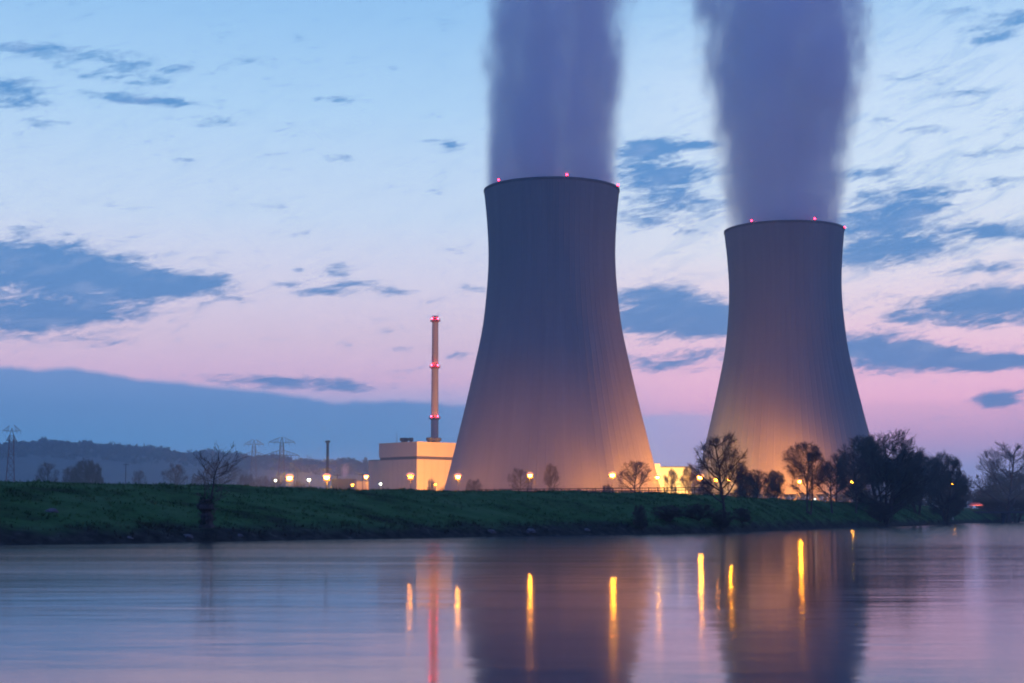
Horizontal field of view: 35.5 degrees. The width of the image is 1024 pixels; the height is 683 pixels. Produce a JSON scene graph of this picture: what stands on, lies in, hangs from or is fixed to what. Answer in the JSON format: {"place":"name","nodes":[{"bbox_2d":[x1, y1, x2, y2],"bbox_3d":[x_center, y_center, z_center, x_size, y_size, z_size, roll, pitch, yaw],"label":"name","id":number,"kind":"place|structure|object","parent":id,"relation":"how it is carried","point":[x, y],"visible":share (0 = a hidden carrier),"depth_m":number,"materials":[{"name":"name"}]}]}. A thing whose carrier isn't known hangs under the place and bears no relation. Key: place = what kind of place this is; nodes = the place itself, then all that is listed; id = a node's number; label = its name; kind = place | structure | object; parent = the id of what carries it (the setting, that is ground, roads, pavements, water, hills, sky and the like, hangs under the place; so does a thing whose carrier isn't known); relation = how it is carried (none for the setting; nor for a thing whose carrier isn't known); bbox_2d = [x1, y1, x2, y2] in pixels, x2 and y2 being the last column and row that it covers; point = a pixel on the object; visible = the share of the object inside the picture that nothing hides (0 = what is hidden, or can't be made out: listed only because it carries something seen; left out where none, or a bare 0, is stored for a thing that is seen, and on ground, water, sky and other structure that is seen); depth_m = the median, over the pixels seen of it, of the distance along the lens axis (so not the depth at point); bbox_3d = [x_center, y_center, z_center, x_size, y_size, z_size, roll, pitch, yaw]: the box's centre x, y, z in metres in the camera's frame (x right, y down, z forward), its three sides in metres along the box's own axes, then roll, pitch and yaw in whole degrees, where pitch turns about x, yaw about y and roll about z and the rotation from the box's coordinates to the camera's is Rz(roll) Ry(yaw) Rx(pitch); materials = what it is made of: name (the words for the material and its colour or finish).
{"place":"outdoors","nodes":[
{"label":"outdoors","id":0,"kind":"place"},
{"bbox_2d":[0,446,367,488],"bbox_3d":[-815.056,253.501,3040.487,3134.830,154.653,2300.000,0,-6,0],"label":"hills","id":1,"kind":"structure","parent":0,"point":[28,466],"depth_m":2597.04,"materials":[{"name":"green plant"}]},
{"bbox_2d":[0,436,368,474],"bbox_3d":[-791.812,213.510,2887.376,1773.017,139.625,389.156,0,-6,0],"label":"forest","id":2,"kind":"object","parent":1,"relation":"on","point":[349,466],"visible":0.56,"depth_m":2839.77,"materials":[{"name":"green plant"}]},
{"bbox_2d":[0,522,1023,682],"bbox_3d":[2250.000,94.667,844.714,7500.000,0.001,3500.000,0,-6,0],"label":"water","id":3,"kind":"structure","parent":0,"point":[919,604],"depth_m":34.80,"materials":[{"name":"blue liquid"}]},
{"bbox_2d":[973,508,1023,522],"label":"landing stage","id":4,"kind":"object","parent":3,"relation":"in","point":[1003,516],"visible":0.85,"depth_m":556.37,"materials":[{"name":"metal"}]},
{"bbox_2d":[0,479,1023,544],"bbox_3d":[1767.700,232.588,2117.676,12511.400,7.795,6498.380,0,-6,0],"label":"ground","id":5,"kind":"structure","parent":0,"point":[36,534],"depth_m":161.13,"materials":[{"name":"green plant"}]},
{"bbox_2d":[3,425,20,481],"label":"electricity pylon","id":6,"kind":"object","parent":5,"relation":"on","point":[13,441],"visible":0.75,"depth_m":948.27,"materials":[{"name":"grey metal"}]},
{"bbox_2d":[35,461,60,481],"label":"bare tree","id":7,"kind":"object","parent":5,"relation":"on","point":[46,472],"visible":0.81,"depth_m":697.08,"materials":[{"name":"brown plant"}]},
{"bbox_2d":[45,508,58,512],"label":"rock","id":8,"kind":"object","parent":5,"relation":"on","point":[51,510],"visible":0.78,"depth_m":126.97,"materials":[{"name":"stone"}]},
{"bbox_2d":[61,465,78,481],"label":"bare tree","id":9,"kind":"object","parent":5,"relation":"on","point":[67,471],"visible":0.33,"depth_m":686.92,"materials":[{"name":"brown plant"}]},
{"bbox_2d":[70,458,104,483],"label":"bare tree","id":10,"kind":"object","parent":5,"relation":"on","point":[88,474],"visible":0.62,"depth_m":655.90,"materials":[{"name":"brown plant"}]},
{"bbox_2d":[131,470,147,483],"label":"bare tree","id":11,"kind":"object","parent":5,"relation":"on","point":[138,476],"visible":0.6,"depth_m":736.77,"materials":[{"name":"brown plant"}]},
{"bbox_2d":[160,464,188,484],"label":"bare tree","id":12,"kind":"object","parent":5,"relation":"on","point":[178,467],"visible":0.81,"depth_m":647.04,"materials":[{"name":"brown plant"}]},
{"bbox_2d":[183,534,193,538],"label":"rock","id":13,"kind":"object","parent":5,"relation":"on","point":[189,536],"visible":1,"depth_m":129.77,"materials":[{"name":"stone"}]},
{"bbox_2d":[190,473,202,484],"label":"bare tree","id":14,"kind":"object","parent":5,"relation":"on","point":[194,481],"visible":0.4,"depth_m":717.35,"materials":[{"name":"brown plant"}]},
{"bbox_2d":[190,461,247,484],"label":"tree","id":15,"kind":"object","parent":5,"relation":"on","point":[221,480],"visible":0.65,"depth_m":687.33,"materials":[{"name":"brown plant"}]},
{"bbox_2d":[193,440,249,527],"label":"pollard willow","id":16,"kind":"object","parent":5,"relation":"on","point":[205,506],"visible":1,"depth_m":134.70,"materials":[{"name":"brown plant"}]},
{"bbox_2d":[239,470,255,485],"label":"bush","id":17,"kind":"object","parent":5,"relation":"on","point":[250,480],"visible":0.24,"depth_m":776.32,"materials":[{"name":"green plant"}]},
{"bbox_2d":[241,439,267,486],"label":"electricity pylon","id":18,"kind":"object","parent":5,"relation":"on","point":[255,456],"visible":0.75,"depth_m":1077.38,"materials":[{"name":"metal"}]},
{"bbox_2d":[251,475,271,486],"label":"bush","id":19,"kind":"object","parent":5,"relation":"on","point":[263,483],"visible":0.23,"depth_m":777.33,"materials":[{"name":"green plant"}]},
{"bbox_2d":[270,474,285,487],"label":"bush","id":20,"kind":"object","parent":5,"relation":"on","point":[279,483],"visible":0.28,"depth_m":775.73,"materials":[{"name":"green plant"}]},
{"bbox_2d":[264,437,296,486],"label":"electricity pylon","id":21,"kind":"object","parent":5,"relation":"on","point":[283,455],"visible":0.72,"depth_m":897.56,"materials":[{"name":"metal"}]},
{"bbox_2d":[285,474,293,486],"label":"street lamp","id":22,"kind":"object","parent":5,"relation":"on","point":[289,476],"visible":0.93,"depth_m":557.42,"materials":[{"name":"paint"}]},
{"bbox_2d":[291,460,301,483],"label":"electricity pylon","id":23,"kind":"object","parent":5,"relation":"on","point":[296,471],"visible":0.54,"depth_m":1145.98,"materials":[{"name":"metal"}]},
{"bbox_2d":[293,480,305,486],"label":"bush","id":24,"kind":"object","parent":5,"relation":"on","point":[298,484],"visible":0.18,"depth_m":776.26,"materials":[{"name":"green plant"}]},
{"bbox_2d":[322,474,330,488],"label":"street lamp","id":25,"kind":"object","parent":5,"relation":"on","point":[326,476],"visible":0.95,"depth_m":557.23,"materials":[{"name":"paint"}]},
{"bbox_2d":[325,440,329,487],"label":"chimney stack","id":26,"kind":"object","parent":5,"relation":"on","point":[327,442],"visible":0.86,"depth_m":1077.02,"materials":[{"name":"metal"}]},
{"bbox_2d":[331,479,356,489],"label":"hall","id":27,"kind":"structure","parent":5,"relation":"on","point":[345,484],"depth_m":896.73,"materials":[{"name":"concrete"}]},
{"bbox_2d":[357,481,368,489],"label":"hall","id":28,"kind":"structure","parent":5,"relation":"on","point":[359,485],"depth_m":926.50,"materials":[{"name":"concrete"}]},
{"bbox_2d":[406,473,414,487],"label":"street lamp","id":29,"kind":"object","parent":5,"relation":"on","point":[410,476],"visible":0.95,"depth_m":328.44,"materials":[{"name":"paint"}]},
{"bbox_2d":[368,437,455,490],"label":"reactor building","id":30,"kind":"structure","parent":5,"relation":"on","point":[397,462],"depth_m":959.65,"materials":[{"name":"concrete"}]},
{"bbox_2d":[429,315,440,437],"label":"chimney stack","id":31,"kind":"object","parent":30,"relation":"on","point":[434,418],"visible":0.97,"depth_m":1011.54,"materials":[{"name":"concrete"}]},
{"bbox_2d":[427,476,434,490],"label":"bush","id":32,"kind":"object","parent":5,"relation":"on","point":[431,484],"visible":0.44,"depth_m":796.20,"materials":[{"name":"brown plant"}]},
{"bbox_2d":[454,473,461,479],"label":"street lamp","id":33,"kind":"object","parent":5,"relation":"on","point":[457,475],"visible":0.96,"depth_m":427.96,"materials":[{"name":"paint"}]},
{"bbox_2d":[465,478,482,490],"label":"bare tree","id":34,"kind":"object","parent":5,"relation":"on","point":[470,486],"visible":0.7,"depth_m":557.49,"materials":[{"name":"brown plant"}]},
{"bbox_2d":[506,467,534,490],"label":"bare tree","id":35,"kind":"object","parent":5,"relation":"on","point":[528,480],"visible":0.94,"depth_m":537.82,"materials":[{"name":"brown plant"}]},
{"bbox_2d":[526,472,533,477],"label":"street lamp","id":36,"kind":"object","parent":5,"relation":"on","point":[529,474],"visible":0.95,"depth_m":438.16,"materials":[{"name":"paint"}]},
{"bbox_2d":[526,528,535,532],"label":"rock","id":37,"kind":"object","parent":5,"relation":"on","point":[530,530],"visible":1,"depth_m":169.88,"materials":[{"name":"stone"}]},
{"bbox_2d":[543,462,559,490],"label":"bare tree","id":38,"kind":"object","parent":5,"relation":"on","point":[549,478],"visible":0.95,"depth_m":517.43,"materials":[{"name":"brown plant"}]},
{"bbox_2d":[444,174,661,492],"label":"cooling tower","id":39,"kind":"structure","parent":5,"relation":"on","point":[552,381],"depth_m":677.31,"materials":[{"name":"concrete"}]},
{"bbox_2d":[478,487,703,493],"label":"perimeter fence","id":40,"kind":"object","parent":5,"relation":"on","point":[630,490],"visible":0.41,"depth_m":408.66,"materials":[{"name":"metal"}]},
{"bbox_2d":[601,482,612,492],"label":"bush","id":41,"kind":"object","parent":5,"relation":"on","point":[608,486],"visible":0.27,"depth_m":467.69,"materials":[{"name":"brown plant"}]},
{"bbox_2d":[609,472,615,487],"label":"street lamp","id":42,"kind":"object","parent":5,"relation":"on","point":[611,474],"visible":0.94,"depth_m":629.29,"materials":[{"name":"paint"}]},
{"bbox_2d":[616,460,651,492],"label":"bare tree","id":43,"kind":"object","parent":5,"relation":"on","point":[633,476],"visible":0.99,"depth_m":438.36,"materials":[{"name":"brown plant"}]},
{"bbox_2d":[631,504,647,529],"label":"shrub","id":44,"kind":"object","parent":5,"relation":"on","point":[640,515],"visible":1,"depth_m":185.70,"materials":[{"name":"green plant"}]},
{"bbox_2d":[650,505,685,521],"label":"shrub","id":45,"kind":"object","parent":5,"relation":"on","point":[670,515],"visible":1,"depth_m":194.95,"materials":[{"name":"green plant"}]},
{"bbox_2d":[663,468,678,492],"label":"bare tree","id":46,"kind":"object","parent":5,"relation":"on","point":[673,474],"visible":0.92,"depth_m":467.97,"materials":[{"name":"brown plant"}]},
{"bbox_2d":[654,464,690,492],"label":"floodlit hall","id":47,"kind":"structure","parent":5,"relation":"on","point":[661,471],"depth_m":767.46,"materials":[{"name":"paint"}]},
{"bbox_2d":[678,463,699,491],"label":"bare tree","id":48,"kind":"object","parent":5,"relation":"on","point":[691,475],"visible":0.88,"depth_m":517.74,"materials":[{"name":"brown plant"}]},
{"bbox_2d":[683,502,716,520],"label":"shrub","id":49,"kind":"object","parent":5,"relation":"on","point":[697,509],"visible":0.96,"depth_m":202.31,"materials":[{"name":"green plant"}]},
{"bbox_2d":[696,476,713,494],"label":"bush","id":50,"kind":"object","parent":5,"relation":"on","point":[705,486],"visible":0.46,"depth_m":417.67,"materials":[{"name":"green plant"}]},
{"bbox_2d":[687,431,751,519],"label":"bare tree","id":51,"kind":"object","parent":5,"relation":"on","point":[724,471],"visible":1,"depth_m":209.08,"materials":[{"name":"brown plant"}]},
{"bbox_2d":[710,509,734,530],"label":"shrub","id":52,"kind":"object","parent":5,"relation":"on","point":[722,522],"visible":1,"depth_m":203.76,"materials":[{"name":"green plant"}]},
{"bbox_2d":[730,460,748,493],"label":"bare tree","id":53,"kind":"object","parent":5,"relation":"on","point":[742,481],"visible":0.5,"depth_m":358.57,"materials":[{"name":"brown plant"}]},
{"bbox_2d":[731,506,751,522],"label":"shrub","id":54,"kind":"object","parent":5,"relation":"on","point":[742,513],"visible":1,"depth_m":216.00,"materials":[{"name":"green plant"}]},
{"bbox_2d":[733,476,760,497],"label":"bush","id":55,"kind":"object","parent":5,"relation":"on","point":[747,493],"visible":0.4,"depth_m":417.48,"materials":[{"name":"green plant"}]},
{"bbox_2d":[744,469,768,497],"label":"bare tree","id":56,"kind":"object","parent":5,"relation":"on","point":[756,475],"visible":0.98,"depth_m":328.82,"materials":[{"name":"brown plant"}]},
{"bbox_2d":[763,470,786,498],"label":"bare tree","id":57,"kind":"object","parent":5,"relation":"on","point":[774,486],"visible":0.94,"depth_m":377.59,"materials":[{"name":"brown plant"}]},
{"bbox_2d":[696,218,888,502],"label":"cooling tower","id":58,"kind":"structure","parent":5,"relation":"on","point":[787,378],"depth_m":778.99,"materials":[{"name":"concrete"}]},
{"bbox_2d":[779,440,831,514],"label":"bare tree","id":59,"kind":"object","parent":5,"relation":"on","point":[813,455],"visible":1,"depth_m":285.05,"materials":[{"name":"brown plant"}]},
{"bbox_2d":[813,461,852,512],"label":"bare tree","id":60,"kind":"object","parent":5,"relation":"on","point":[832,465],"visible":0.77,"depth_m":312.08,"materials":[{"name":"brown plant"}]},
{"bbox_2d":[826,452,847,501],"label":"bare tree","id":61,"kind":"object","parent":5,"relation":"on","point":[833,459],"visible":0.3,"depth_m":368.27,"materials":[{"name":"brown plant"}]},
{"bbox_2d":[689,474,1017,508],"bbox_3d":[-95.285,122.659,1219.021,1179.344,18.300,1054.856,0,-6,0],"label":"treeline","id":62,"kind":"object","parent":5,"relation":"on","point":[843,499],"visible":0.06,"depth_m":733.65,"materials":[{"name":"green plant"}]},
{"bbox_2d":[836,452,872,512],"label":"bare tree","id":63,"kind":"object","parent":5,"relation":"on","point":[863,467],"visible":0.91,"depth_m":336.33,"materials":[{"name":"brown plant"}]},
{"bbox_2d":[837,433,879,497],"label":"bare tree","id":64,"kind":"object","parent":5,"relation":"on","point":[858,436],"visible":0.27,"depth_m":398.68,"materials":[{"name":"brown plant"}]},
{"bbox_2d":[866,500,894,521],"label":"shrub","id":65,"kind":"object","parent":5,"relation":"on","point":[879,507],"visible":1,"depth_m":342.43,"materials":[{"name":"green plant"}]},
{"bbox_2d":[832,428,933,524],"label":"bare tree","id":66,"kind":"object","parent":5,"relation":"on","point":[891,472],"visible":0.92,"depth_m":345.32,"materials":[{"name":"brown plant"}]},
{"bbox_2d":[895,452,944,514],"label":"bare tree","id":67,"kind":"object","parent":5,"relation":"on","point":[931,488],"visible":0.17,"depth_m":397.05,"materials":[{"name":"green plant"}]},
{"bbox_2d":[930,502,962,521],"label":"shrub","id":68,"kind":"object","parent":5,"relation":"on","point":[958,508],"visible":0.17,"depth_m":442.05,"materials":[{"name":"green plant"}]},
{"bbox_2d":[924,451,972,524],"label":"bare tree","id":69,"kind":"object","parent":5,"relation":"on","point":[947,476],"visible":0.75,"depth_m":426.23,"materials":[{"name":"brown plant"}]},
{"bbox_2d":[935,473,974,511],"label":"bush","id":70,"kind":"object","parent":5,"relation":"on","point":[965,499],"visible":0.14,"depth_m":517.04,"materials":[{"name":"green plant"}]},
{"bbox_2d":[968,503,982,513],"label":"shelter","id":71,"kind":"object","parent":5,"relation":"on","point":[975,504],"visible":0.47,"depth_m":570.64,"materials":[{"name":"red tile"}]},
{"bbox_2d":[968,489,996,507],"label":"bush","id":72,"kind":"object","parent":5,"relation":"on","point":[973,498],"visible":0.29,"depth_m":605.46,"materials":[{"name":"green plant"}]},
{"bbox_2d":[970,441,1023,522],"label":"bare tree","id":73,"kind":"object","parent":5,"relation":"on","point":[1012,477],"visible":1,"depth_m":558.12,"materials":[{"name":"brown plant"}]},
{"bbox_2d":[972,468,1023,522],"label":"bare tree","id":74,"kind":"object","parent":5,"relation":"on","point":[994,504],"visible":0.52,"depth_m":583.49,"materials":[{"name":"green plant"}]},
{"bbox_2d":[0,0,1023,508],"label":"sky","id":75,"kind":"structure","parent":0,"point":[226,222],"materials":[{"name":"blue"}]}
]}

